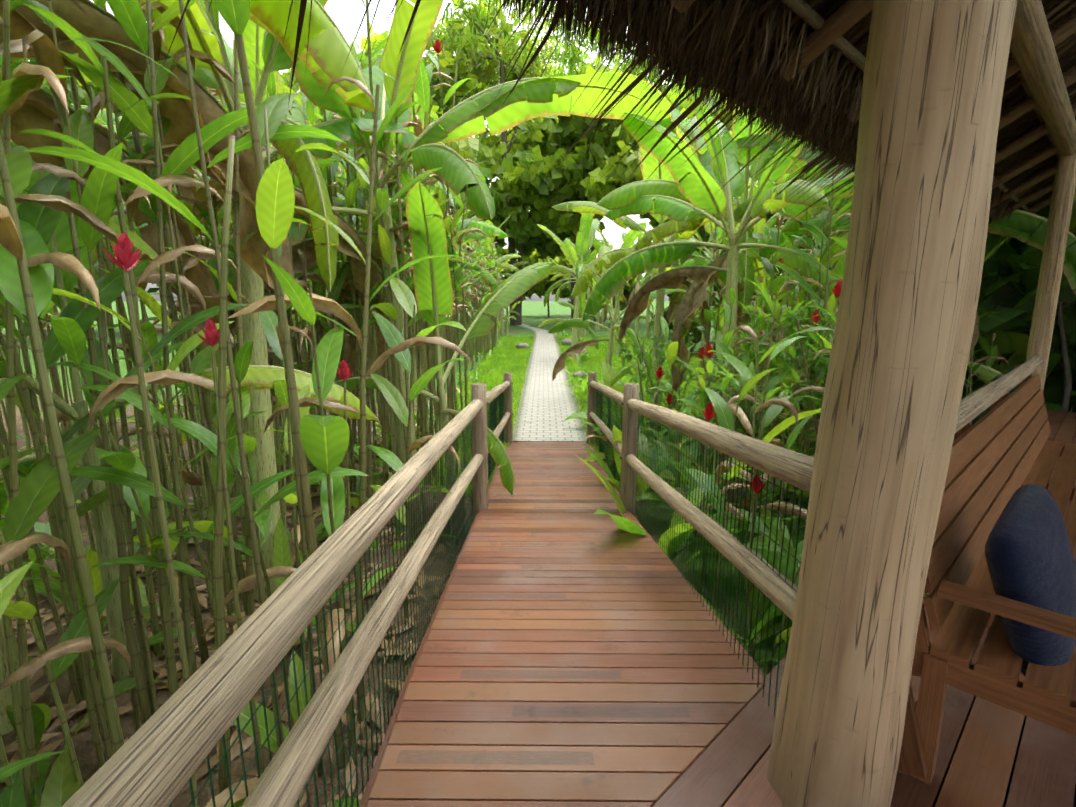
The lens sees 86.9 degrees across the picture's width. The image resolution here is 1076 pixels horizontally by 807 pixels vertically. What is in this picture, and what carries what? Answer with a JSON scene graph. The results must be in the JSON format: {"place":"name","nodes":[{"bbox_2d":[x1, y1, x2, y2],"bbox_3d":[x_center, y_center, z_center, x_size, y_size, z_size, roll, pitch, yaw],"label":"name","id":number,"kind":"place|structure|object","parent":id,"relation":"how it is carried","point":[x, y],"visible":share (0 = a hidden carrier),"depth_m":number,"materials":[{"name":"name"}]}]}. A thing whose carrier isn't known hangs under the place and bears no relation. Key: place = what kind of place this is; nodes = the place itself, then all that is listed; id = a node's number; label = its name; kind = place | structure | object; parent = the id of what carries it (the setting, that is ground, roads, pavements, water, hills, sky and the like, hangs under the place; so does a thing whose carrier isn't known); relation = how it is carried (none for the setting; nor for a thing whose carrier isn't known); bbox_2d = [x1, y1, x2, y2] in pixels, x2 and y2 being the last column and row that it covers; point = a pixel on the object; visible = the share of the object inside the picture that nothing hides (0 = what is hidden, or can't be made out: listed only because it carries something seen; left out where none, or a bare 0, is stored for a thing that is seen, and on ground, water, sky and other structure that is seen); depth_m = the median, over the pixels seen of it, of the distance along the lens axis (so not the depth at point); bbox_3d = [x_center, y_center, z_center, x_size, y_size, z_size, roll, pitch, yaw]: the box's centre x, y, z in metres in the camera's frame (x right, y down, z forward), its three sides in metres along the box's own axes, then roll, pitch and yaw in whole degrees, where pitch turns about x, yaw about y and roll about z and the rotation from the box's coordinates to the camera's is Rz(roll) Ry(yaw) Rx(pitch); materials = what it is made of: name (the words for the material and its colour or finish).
{"place":"outdoors","nodes":[
{"label":"outdoors","id":0,"kind":"place"},
{"bbox_2d":[0,301,808,806],"bbox_3d":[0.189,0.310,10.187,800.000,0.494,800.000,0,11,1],"label":"ground","id":1,"kind":"structure","parent":0,"point":[534,313],"depth_m":4.07,"materials":[{"name":"green plant"}]},
{"bbox_2d":[0,0,993,806],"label":"plant stems","id":2,"kind":"object","parent":1,"relation":"on","point":[222,562],"visible":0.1,"depth_m":2.61,"materials":[{"name":"green plant"}]},
{"bbox_2d":[103,38,841,494],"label":"flowers","id":3,"kind":"object","parent":2,"relation":"on","point":[125,258],"visible":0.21,"depth_m":2.09,"materials":[{"name":"red plant"}]},
{"bbox_2d":[0,0,1027,806],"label":"tropical plants","id":4,"kind":"object","parent":1,"relation":"on","point":[44,202],"visible":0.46,"depth_m":2.80,"materials":[{"name":"green plant"}]},
{"bbox_2d":[0,0,1075,735],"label":"banana","id":5,"kind":"object","parent":1,"relation":"on","point":[324,50],"depth_m":4.93,"materials":[{"name":"green plant"}]},
{"bbox_2d":[516,338,586,378],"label":"rocks","id":6,"kind":"object","parent":1,"relation":"on","point":[564,342],"visible":0.29,"depth_m":24.24,"materials":[{"name":"stone"}]},
{"bbox_2d":[62,0,1075,806],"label":"log railings","id":7,"kind":"object","parent":1,"relation":"on","point":[160,754],"visible":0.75,"depth_m":2.00,"materials":[{"name":"brown wood"}]},
{"bbox_2d":[169,359,1025,806],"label":"wire","id":8,"kind":"object","parent":7,"relation":"attached to","point":[427,607],"visible":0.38,"depth_m":2.46,"materials":[{"name":"black metal"}]},
{"bbox_2d":[650,0,1075,206],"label":"thatch roof","id":9,"kind":"structure","parent":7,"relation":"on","point":[823,8],"depth_m":2.31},
{"bbox_2d":[162,0,1075,236],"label":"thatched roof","id":10,"kind":"structure","parent":9,"relation":"attached to","point":[678,46],"depth_m":2.07,"materials":[{"name":"brown wicker"}]},
{"bbox_2d":[359,410,1075,806],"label":"boardwalk","id":11,"kind":"structure","parent":1,"relation":"on","point":[575,650],"depth_m":2.14,"materials":[{"name":"brown wood"}]},
{"bbox_2d":[767,0,1016,806],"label":"post","id":12,"kind":"object","parent":11,"relation":"on","point":[933,88],"visible":1,"depth_m":1.39,"materials":[{"name":"brown wood"}]},
{"bbox_2d":[810,365,1075,784],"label":"bench","id":13,"kind":"object","parent":11,"relation":"on","point":[1001,446],"visible":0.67,"depth_m":1.80,"materials":[{"name":"brown wood"}]},
{"bbox_2d":[985,484,1075,676],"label":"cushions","id":14,"kind":"object","parent":13,"relation":"on","point":[1030,559],"visible":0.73,"depth_m":1.65,"materials":[{"name":"blue fabric"}]},
{"bbox_2d":[934,436,1075,806],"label":"boardwalk joists","id":15,"kind":"object","parent":11,"relation":"attached to","point":[1009,784],"depth_m":1.86,"materials":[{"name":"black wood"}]},
{"bbox_2d":[28,0,780,301],"label":"sky","id":16,"kind":"structure","parent":0,"point":[347,15],"materials":[{"name":"white"}]},
{"bbox_2d":[456,318,586,440],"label":"paver path","id":17,"kind":"structure","parent":0,"point":[547,407],"depth_m":11.92,"materials":[{"name":"beige stone"}]},
{"bbox_2d":[2,0,1075,422],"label":"tree","id":18,"kind":"object","parent":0,"point":[536,166],"depth_m":39.42,"materials":[{"name":"green plant"}]}
]}

